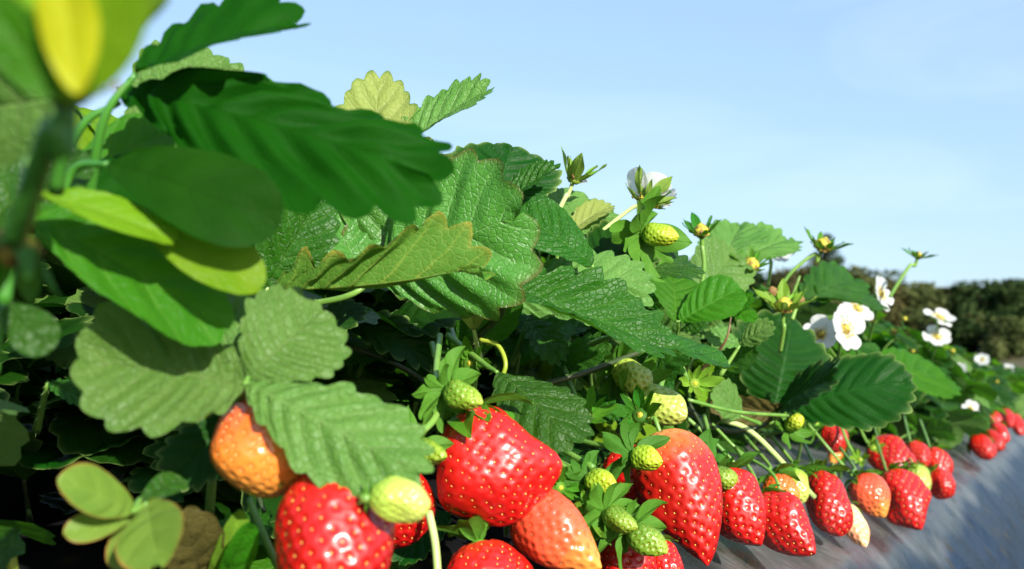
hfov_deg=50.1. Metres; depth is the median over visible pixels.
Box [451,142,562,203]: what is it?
strawberry leaf
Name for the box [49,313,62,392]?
strawberry leaf
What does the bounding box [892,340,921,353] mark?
strawberry leaf
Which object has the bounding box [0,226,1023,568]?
foliage
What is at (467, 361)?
sepal tuft
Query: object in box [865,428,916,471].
strawberry
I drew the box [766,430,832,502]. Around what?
strawberry
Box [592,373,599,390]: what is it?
strawberry leaf
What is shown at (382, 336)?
strawberry leaf
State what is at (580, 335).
strawberry leaf
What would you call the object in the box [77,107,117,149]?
strawberry leaf
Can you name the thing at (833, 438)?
strawberry
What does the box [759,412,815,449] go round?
strawberry
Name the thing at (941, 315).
strawberry flower
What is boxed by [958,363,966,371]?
strawberry flower
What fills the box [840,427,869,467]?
sepal tuft
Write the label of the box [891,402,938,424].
strawberry leaf
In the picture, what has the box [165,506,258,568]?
strawberry leaf
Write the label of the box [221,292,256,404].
strawberry leaf
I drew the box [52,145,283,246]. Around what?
strawberry leaf
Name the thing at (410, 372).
fruit stem
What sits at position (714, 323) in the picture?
strawberry leaf
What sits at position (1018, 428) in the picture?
strawberry
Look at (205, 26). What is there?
strawberry leaf
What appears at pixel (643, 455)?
strawberry
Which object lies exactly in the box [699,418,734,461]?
sepal tuft
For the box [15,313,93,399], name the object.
strawberry leaf
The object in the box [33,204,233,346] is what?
strawberry leaf
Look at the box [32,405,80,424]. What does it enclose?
strawberry leaf
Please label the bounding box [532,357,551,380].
strawberry leaf
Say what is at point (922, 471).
strawberry
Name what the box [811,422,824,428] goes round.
sepal tuft
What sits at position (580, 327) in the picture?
strawberry leaf
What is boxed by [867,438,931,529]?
strawberry
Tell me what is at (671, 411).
strawberry
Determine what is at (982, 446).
strawberry
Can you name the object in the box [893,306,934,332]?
bush
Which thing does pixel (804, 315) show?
strawberry leaf
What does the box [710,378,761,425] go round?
strawberry leaf
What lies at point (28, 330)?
strawberry leaf
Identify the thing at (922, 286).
bush
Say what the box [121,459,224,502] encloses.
strawberry leaf
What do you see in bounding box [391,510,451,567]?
strawberry leaf
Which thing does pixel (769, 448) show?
fruit stem
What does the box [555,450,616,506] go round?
strawberry
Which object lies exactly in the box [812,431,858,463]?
strawberry
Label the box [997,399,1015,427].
strawberry
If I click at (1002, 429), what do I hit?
strawberry
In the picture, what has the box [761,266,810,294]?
bush
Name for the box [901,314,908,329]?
strawberry flower
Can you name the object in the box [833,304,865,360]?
strawberry flower
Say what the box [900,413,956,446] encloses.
strawberry leaf
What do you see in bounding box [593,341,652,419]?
strawberry
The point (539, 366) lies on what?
strawberry leaf
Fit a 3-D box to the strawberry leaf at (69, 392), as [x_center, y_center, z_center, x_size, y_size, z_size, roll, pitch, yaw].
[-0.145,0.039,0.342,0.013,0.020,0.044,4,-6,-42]
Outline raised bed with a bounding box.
[0,420,1023,568]
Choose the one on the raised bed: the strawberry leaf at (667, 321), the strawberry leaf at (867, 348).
the strawberry leaf at (867, 348)
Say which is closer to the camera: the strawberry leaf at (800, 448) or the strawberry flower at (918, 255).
the strawberry leaf at (800, 448)
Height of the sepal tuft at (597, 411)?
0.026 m
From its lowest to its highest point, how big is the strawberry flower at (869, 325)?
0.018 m
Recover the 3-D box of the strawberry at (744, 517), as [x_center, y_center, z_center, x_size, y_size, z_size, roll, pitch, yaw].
[0.100,0.096,0.551,0.042,0.057,0.094,0,-4,0]
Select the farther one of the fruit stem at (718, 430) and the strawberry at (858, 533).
the strawberry at (858, 533)
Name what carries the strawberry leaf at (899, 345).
on the foliage
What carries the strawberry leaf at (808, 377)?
on the raised bed
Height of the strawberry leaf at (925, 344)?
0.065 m
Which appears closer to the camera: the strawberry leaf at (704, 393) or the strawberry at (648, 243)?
the strawberry at (648, 243)
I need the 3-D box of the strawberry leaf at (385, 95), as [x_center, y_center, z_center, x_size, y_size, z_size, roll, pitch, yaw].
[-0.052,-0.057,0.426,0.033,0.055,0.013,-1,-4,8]
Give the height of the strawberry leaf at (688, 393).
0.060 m
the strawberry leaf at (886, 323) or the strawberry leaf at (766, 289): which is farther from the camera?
the strawberry leaf at (886, 323)
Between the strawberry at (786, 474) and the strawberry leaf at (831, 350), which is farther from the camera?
the strawberry leaf at (831, 350)
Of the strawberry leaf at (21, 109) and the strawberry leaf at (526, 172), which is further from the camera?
the strawberry leaf at (526, 172)
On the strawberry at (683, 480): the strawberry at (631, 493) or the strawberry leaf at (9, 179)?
the strawberry at (631, 493)
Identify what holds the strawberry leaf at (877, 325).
on the foliage
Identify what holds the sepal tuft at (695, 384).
attached to the strawberry leaf at (678, 362)
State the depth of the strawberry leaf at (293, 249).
0.34 m
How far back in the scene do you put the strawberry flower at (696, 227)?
0.60 m
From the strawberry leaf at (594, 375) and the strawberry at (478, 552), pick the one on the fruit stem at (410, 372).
the strawberry at (478, 552)
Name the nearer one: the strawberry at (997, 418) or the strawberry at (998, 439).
the strawberry at (998, 439)
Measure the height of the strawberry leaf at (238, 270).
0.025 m
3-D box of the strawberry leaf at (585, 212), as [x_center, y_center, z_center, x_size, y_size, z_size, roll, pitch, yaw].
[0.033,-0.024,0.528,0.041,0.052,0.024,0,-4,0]
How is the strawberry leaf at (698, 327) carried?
on the raised bed
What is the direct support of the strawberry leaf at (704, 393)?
on the foliage
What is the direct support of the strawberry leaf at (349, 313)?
on the foliage
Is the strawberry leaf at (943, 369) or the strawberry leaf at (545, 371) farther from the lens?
the strawberry leaf at (943, 369)
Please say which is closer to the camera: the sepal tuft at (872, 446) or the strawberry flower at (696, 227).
the strawberry flower at (696, 227)
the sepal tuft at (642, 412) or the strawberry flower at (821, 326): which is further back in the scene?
the strawberry flower at (821, 326)
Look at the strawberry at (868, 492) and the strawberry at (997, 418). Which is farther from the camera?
the strawberry at (997, 418)
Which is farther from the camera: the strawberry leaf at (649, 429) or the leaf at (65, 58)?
the strawberry leaf at (649, 429)
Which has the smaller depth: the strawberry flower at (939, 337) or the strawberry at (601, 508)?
the strawberry at (601, 508)
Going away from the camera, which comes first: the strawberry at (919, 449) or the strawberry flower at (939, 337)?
the strawberry at (919, 449)
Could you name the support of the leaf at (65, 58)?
on the raised bed
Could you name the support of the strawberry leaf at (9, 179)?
on the raised bed
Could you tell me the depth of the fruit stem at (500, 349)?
0.42 m
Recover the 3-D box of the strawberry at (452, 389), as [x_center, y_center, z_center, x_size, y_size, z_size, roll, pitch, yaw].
[-0.021,0.033,0.385,0.023,0.035,0.069,0,-4,0]
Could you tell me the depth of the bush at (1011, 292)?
44.36 m
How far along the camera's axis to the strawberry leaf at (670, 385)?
0.57 m
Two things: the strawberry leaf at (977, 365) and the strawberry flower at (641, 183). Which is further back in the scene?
the strawberry leaf at (977, 365)
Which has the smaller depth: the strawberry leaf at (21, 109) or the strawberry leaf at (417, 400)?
the strawberry leaf at (21, 109)
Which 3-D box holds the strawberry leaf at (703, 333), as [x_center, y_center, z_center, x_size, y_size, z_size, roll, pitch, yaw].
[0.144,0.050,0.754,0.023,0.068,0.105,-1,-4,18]
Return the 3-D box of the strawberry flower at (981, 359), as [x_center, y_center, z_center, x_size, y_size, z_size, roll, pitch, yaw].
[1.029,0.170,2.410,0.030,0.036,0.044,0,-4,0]
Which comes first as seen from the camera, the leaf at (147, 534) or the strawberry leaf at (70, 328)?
the leaf at (147, 534)
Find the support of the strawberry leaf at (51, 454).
on the raised bed
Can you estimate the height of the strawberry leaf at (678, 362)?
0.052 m
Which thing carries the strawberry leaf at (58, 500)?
on the raised bed
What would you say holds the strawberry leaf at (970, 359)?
on the foliage
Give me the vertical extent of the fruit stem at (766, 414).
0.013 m
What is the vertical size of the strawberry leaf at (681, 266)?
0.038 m
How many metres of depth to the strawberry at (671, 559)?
0.42 m
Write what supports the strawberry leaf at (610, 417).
on the raised bed
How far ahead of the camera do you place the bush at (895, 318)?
35.14 m
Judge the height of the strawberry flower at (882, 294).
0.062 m
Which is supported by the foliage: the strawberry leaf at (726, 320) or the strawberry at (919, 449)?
the strawberry leaf at (726, 320)
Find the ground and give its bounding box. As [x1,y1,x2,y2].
[922,325,1023,367]
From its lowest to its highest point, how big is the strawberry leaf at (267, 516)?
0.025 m
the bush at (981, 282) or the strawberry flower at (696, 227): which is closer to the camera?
the strawberry flower at (696, 227)
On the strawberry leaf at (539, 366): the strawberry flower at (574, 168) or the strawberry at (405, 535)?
the strawberry flower at (574, 168)
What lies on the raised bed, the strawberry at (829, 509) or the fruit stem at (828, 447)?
the strawberry at (829, 509)
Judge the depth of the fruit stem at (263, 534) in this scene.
0.29 m
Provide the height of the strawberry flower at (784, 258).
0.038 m
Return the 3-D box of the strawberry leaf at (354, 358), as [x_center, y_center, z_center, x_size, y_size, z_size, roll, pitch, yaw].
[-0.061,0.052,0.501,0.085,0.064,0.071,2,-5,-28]
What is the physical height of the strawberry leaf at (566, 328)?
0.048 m
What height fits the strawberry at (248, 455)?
0.048 m
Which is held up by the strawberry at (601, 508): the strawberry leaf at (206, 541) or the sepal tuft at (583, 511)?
the sepal tuft at (583, 511)
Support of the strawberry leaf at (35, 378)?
on the raised bed
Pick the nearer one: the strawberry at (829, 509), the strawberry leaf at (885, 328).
the strawberry at (829, 509)
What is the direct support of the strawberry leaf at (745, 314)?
on the raised bed
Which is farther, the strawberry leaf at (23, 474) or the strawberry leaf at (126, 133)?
the strawberry leaf at (23, 474)
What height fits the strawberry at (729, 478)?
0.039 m
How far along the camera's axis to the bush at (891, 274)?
47.52 m
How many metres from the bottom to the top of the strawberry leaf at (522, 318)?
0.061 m
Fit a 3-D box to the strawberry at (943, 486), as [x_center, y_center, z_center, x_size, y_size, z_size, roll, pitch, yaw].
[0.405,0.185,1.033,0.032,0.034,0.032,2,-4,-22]
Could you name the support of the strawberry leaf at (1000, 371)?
on the strawberry leaf
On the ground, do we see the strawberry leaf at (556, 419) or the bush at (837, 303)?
the bush at (837, 303)
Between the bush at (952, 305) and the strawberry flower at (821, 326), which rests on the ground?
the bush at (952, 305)
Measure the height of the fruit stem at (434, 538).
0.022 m
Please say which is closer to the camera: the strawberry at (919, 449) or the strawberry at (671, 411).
the strawberry at (671, 411)
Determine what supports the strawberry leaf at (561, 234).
on the strawberry leaf at (608, 292)
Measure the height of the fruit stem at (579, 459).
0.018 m
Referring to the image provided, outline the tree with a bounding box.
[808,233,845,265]
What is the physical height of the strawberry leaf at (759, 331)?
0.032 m
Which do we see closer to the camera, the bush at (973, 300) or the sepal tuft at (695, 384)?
the sepal tuft at (695, 384)
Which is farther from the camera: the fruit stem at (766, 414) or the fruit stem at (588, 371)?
the fruit stem at (766, 414)
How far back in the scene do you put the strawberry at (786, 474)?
0.62 m
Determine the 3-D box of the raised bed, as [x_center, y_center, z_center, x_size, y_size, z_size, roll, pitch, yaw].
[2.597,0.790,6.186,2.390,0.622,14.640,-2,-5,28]
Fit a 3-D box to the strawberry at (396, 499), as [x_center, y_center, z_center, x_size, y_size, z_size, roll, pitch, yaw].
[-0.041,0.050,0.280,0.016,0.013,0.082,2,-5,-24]
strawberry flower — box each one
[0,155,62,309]
[559,147,606,207]
[603,165,676,229]
[682,212,719,281]
[730,245,770,291]
[752,278,816,352]
[766,254,793,287]
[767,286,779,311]
[784,227,852,281]
[790,297,804,319]
[803,314,836,347]
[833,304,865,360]
[843,302,873,352]
[867,275,893,342]
[868,319,879,328]
[887,325,898,342]
[888,248,938,297]
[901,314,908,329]
[922,325,950,361]
[923,308,955,352]
[949,347,956,360]
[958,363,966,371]
[962,400,978,410]
[974,353,989,369]
[1004,364,1013,378]
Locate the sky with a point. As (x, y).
(883, 128)
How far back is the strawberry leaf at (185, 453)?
0.29 m
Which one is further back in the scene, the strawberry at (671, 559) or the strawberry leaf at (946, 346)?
the strawberry leaf at (946, 346)
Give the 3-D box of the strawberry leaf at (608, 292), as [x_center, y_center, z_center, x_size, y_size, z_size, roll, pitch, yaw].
[0.020,0.011,0.433,0.091,0.059,0.078,0,-4,0]
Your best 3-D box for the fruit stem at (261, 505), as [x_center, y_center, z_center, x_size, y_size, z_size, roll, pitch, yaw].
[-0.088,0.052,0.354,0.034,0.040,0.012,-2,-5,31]
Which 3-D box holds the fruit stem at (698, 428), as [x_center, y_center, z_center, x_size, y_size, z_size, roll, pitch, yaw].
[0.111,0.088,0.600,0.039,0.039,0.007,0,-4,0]
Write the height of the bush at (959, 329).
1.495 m
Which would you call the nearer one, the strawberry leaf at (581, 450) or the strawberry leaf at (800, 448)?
the strawberry leaf at (581, 450)
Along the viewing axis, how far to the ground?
31.38 m
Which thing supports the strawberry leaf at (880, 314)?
on the foliage
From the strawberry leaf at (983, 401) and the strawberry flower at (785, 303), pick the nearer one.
the strawberry flower at (785, 303)
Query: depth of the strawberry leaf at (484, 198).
0.38 m
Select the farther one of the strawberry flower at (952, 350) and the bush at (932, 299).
the bush at (932, 299)
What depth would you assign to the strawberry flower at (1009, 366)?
3.00 m
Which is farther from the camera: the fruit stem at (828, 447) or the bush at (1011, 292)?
the bush at (1011, 292)
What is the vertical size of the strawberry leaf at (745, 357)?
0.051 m
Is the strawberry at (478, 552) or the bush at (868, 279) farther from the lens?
the bush at (868, 279)
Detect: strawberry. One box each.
[210,398,305,498]
[274,473,394,568]
[354,475,430,523]
[393,473,436,548]
[405,373,453,477]
[412,333,482,432]
[420,341,562,526]
[436,516,532,568]
[504,489,601,568]
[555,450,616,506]
[577,482,639,544]
[579,414,670,482]
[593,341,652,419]
[594,356,687,435]
[595,512,656,568]
[597,498,667,568]
[602,418,641,505]
[609,186,692,282]
[632,379,722,565]
[655,535,683,568]
[686,428,737,489]
[702,414,765,545]
[734,446,815,556]
[742,434,802,497]
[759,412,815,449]
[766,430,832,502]
[801,437,853,536]
[811,425,848,452]
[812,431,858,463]
[830,462,869,546]
[838,446,890,517]
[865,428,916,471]
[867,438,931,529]
[903,415,930,466]
[904,457,931,489]
[919,419,953,473]
[929,463,955,499]
[967,432,996,459]
[979,405,1009,442]
[986,420,1005,451]
[990,410,1002,422]
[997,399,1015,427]
[998,395,1023,435]
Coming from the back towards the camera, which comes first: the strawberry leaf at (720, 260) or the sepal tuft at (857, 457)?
the sepal tuft at (857, 457)
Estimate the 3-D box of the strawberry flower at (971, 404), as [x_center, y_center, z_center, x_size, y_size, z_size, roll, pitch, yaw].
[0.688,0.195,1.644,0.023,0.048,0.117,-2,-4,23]
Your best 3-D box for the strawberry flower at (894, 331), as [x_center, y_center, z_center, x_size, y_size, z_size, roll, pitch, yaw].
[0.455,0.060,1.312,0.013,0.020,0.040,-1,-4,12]
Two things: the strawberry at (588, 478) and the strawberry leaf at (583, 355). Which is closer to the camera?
the strawberry at (588, 478)
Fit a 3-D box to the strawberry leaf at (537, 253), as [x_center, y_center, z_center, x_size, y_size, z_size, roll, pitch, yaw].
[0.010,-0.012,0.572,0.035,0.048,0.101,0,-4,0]
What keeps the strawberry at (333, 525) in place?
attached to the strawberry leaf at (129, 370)
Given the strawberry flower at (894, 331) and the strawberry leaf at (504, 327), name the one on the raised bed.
the strawberry leaf at (504, 327)
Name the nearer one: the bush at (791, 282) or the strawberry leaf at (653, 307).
the strawberry leaf at (653, 307)
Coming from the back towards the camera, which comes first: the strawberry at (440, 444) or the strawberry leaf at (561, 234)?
the strawberry leaf at (561, 234)
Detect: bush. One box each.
[747,271,771,290]
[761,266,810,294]
[773,264,817,284]
[802,259,876,296]
[831,298,877,308]
[851,266,905,297]
[865,305,921,336]
[870,278,914,309]
[891,280,940,292]
[892,285,950,315]
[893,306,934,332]
[908,311,987,348]
[935,286,967,295]
[942,292,966,314]
[942,310,1021,356]
[943,280,1005,320]
[968,278,1023,320]
[978,315,1023,360]
[984,278,1023,309]
[986,303,1023,325]
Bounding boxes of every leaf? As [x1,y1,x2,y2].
[0,0,168,249]
[0,70,77,195]
[0,148,93,227]
[0,187,265,303]
[0,302,59,366]
[0,431,42,523]
[1,315,93,363]
[13,152,145,287]
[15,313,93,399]
[16,358,45,386]
[16,395,67,473]
[18,433,145,493]
[22,393,73,435]
[31,378,82,435]
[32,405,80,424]
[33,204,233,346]
[34,66,454,263]
[39,492,79,514]
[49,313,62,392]
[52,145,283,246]
[57,463,186,568]
[70,282,435,513]
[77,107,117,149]
[77,113,174,158]
[85,0,311,190]
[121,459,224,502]
[124,39,243,145]
[155,412,220,491]
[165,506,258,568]
[218,508,272,545]
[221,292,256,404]
[254,200,495,292]
[306,299,367,382]
[317,136,543,320]
[335,70,417,122]
[342,332,471,389]
[346,345,407,375]
[351,310,448,372]
[354,300,461,377]
[373,290,407,306]
[388,389,422,420]
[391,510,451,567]
[401,73,494,131]
[411,352,446,414]
[415,313,573,413]
[444,320,473,418]
[445,332,594,453]
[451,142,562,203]
[460,249,680,359]
[462,314,483,357]
[466,303,522,388]
[483,331,539,367]
[508,318,569,369]
[512,315,579,375]
[520,195,593,267]
[522,312,533,369]
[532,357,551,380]
[534,248,541,260]
[535,360,546,371]
[547,187,618,258]
[548,331,611,379]
[550,323,589,385]
[558,440,610,468]
[572,332,609,386]
[577,390,620,424]
[582,326,606,387]
[587,219,660,270]
[589,333,737,371]
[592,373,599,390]
[593,418,656,458]
[607,330,686,375]
[608,331,701,375]
[610,293,652,352]
[615,334,690,433]
[631,381,674,399]
[646,292,664,310]
[648,304,657,309]
[649,275,746,335]
[655,251,705,279]
[658,309,693,340]
[674,321,710,390]
[687,236,756,333]
[687,309,917,432]
[687,357,695,418]
[688,390,747,416]
[694,362,714,405]
[697,218,803,261]
[697,320,724,350]
[701,292,758,370]
[704,320,720,376]
[705,317,775,376]
[706,339,758,423]
[706,395,781,425]
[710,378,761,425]
[712,326,762,448]
[716,419,780,429]
[721,316,737,326]
[723,322,733,326]
[753,284,777,300]
[793,260,889,311]
[794,283,828,314]
[795,300,836,326]
[796,420,805,464]
[825,347,836,359]
[855,342,880,354]
[864,321,882,331]
[869,308,886,318]
[873,324,888,332]
[873,331,908,351]
[875,318,895,328]
[881,346,961,398]
[884,330,918,349]
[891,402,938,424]
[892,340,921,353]
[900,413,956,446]
[908,329,946,358]
[923,403,949,410]
[929,360,951,378]
[941,344,955,349]
[952,356,974,363]
[965,362,996,377]
[966,394,989,412]
[986,366,1012,383]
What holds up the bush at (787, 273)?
on the ground
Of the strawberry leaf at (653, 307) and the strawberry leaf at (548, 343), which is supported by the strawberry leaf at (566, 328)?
the strawberry leaf at (548, 343)
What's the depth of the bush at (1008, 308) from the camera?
33.42 m
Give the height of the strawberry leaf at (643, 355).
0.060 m
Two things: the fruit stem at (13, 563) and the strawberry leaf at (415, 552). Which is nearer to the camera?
the fruit stem at (13, 563)
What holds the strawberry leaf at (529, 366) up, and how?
on the strawberry leaf at (509, 344)
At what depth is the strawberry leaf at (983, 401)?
1.82 m
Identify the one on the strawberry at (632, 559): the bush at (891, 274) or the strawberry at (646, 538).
the strawberry at (646, 538)
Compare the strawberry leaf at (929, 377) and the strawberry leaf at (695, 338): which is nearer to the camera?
the strawberry leaf at (695, 338)
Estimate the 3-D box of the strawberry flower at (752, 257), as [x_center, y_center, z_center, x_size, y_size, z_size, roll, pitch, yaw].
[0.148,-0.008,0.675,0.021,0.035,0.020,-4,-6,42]
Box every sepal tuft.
[440,327,491,371]
[552,467,585,502]
[561,365,618,423]
[565,461,625,536]
[607,385,661,431]
[679,365,724,397]
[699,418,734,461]
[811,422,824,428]
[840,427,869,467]
[859,429,885,453]
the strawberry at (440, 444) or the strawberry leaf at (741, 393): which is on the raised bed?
the strawberry leaf at (741, 393)
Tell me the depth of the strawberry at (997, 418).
1.98 m
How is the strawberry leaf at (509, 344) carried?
on the foliage
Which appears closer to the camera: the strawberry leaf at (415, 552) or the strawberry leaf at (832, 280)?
the strawberry leaf at (415, 552)
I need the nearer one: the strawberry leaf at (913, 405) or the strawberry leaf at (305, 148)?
the strawberry leaf at (305, 148)
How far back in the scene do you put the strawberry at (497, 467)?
0.36 m
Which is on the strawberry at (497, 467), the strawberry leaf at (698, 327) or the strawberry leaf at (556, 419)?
the strawberry leaf at (556, 419)
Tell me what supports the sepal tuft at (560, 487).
on the strawberry at (588, 478)
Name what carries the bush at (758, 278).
on the ground
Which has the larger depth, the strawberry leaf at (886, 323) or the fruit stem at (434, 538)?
the strawberry leaf at (886, 323)
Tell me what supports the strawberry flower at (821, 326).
on the raised bed
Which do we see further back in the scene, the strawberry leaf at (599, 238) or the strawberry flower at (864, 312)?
the strawberry flower at (864, 312)
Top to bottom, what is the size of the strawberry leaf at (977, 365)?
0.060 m
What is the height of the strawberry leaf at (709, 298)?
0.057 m
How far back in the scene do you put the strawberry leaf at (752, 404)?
0.67 m
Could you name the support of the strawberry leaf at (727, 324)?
on the foliage
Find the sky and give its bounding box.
[80,0,1023,287]
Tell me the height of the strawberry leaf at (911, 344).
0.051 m
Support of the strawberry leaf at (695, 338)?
on the strawberry leaf
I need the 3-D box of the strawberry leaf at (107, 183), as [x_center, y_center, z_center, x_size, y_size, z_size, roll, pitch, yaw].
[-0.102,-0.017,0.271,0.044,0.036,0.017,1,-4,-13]
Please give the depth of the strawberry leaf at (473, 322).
0.43 m
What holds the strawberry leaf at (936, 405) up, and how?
on the raised bed
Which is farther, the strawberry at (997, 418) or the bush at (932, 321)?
the bush at (932, 321)
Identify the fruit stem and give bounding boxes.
[6,556,18,568]
[212,412,265,513]
[246,497,276,568]
[344,343,424,383]
[426,510,441,568]
[479,338,508,373]
[545,351,641,384]
[559,451,595,469]
[686,416,740,468]
[687,398,788,416]
[688,403,704,431]
[711,423,780,488]
[723,418,815,498]
[807,423,852,476]
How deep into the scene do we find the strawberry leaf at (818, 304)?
0.86 m
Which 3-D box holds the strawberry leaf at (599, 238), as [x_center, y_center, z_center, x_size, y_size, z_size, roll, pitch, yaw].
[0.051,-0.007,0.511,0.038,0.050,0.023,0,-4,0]
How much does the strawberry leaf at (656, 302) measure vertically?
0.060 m
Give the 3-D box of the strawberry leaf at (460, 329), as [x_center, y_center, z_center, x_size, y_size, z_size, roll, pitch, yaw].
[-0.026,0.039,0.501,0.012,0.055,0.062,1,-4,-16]
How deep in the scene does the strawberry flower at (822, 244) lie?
0.76 m
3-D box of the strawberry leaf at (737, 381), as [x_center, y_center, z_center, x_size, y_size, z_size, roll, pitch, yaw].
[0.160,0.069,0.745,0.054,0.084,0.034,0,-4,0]
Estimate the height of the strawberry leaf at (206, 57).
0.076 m
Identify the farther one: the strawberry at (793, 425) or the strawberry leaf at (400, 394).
the strawberry at (793, 425)
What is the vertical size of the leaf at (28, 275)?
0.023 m
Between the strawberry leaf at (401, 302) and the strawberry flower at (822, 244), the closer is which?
the strawberry leaf at (401, 302)
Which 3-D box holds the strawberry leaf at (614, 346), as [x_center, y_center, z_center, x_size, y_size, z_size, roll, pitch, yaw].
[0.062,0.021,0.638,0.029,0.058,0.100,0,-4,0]
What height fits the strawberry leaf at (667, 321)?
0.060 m
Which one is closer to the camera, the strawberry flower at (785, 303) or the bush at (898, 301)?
the strawberry flower at (785, 303)
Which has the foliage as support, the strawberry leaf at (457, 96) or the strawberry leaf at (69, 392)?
the strawberry leaf at (457, 96)
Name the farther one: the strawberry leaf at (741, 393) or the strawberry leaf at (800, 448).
the strawberry leaf at (741, 393)
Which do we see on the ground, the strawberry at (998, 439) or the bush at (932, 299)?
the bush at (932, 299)
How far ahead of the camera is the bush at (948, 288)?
49.32 m
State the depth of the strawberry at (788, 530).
0.55 m
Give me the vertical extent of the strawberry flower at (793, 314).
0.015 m
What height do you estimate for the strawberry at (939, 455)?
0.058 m
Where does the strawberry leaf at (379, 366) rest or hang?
on the foliage
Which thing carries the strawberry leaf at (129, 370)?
on the raised bed
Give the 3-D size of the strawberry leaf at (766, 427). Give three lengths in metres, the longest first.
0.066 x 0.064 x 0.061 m
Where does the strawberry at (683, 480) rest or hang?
on the raised bed
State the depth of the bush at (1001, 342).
31.42 m
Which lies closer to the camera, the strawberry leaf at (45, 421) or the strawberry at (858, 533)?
the strawberry leaf at (45, 421)
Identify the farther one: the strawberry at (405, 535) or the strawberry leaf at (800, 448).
the strawberry leaf at (800, 448)
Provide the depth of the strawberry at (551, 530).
0.36 m
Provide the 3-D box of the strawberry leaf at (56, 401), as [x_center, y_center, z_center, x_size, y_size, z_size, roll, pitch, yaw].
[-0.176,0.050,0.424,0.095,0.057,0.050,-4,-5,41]
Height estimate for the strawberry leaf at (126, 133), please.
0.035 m
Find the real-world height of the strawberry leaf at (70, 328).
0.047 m
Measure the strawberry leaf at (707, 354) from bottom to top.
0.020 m
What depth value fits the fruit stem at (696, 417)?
0.59 m
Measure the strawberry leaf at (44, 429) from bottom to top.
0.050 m

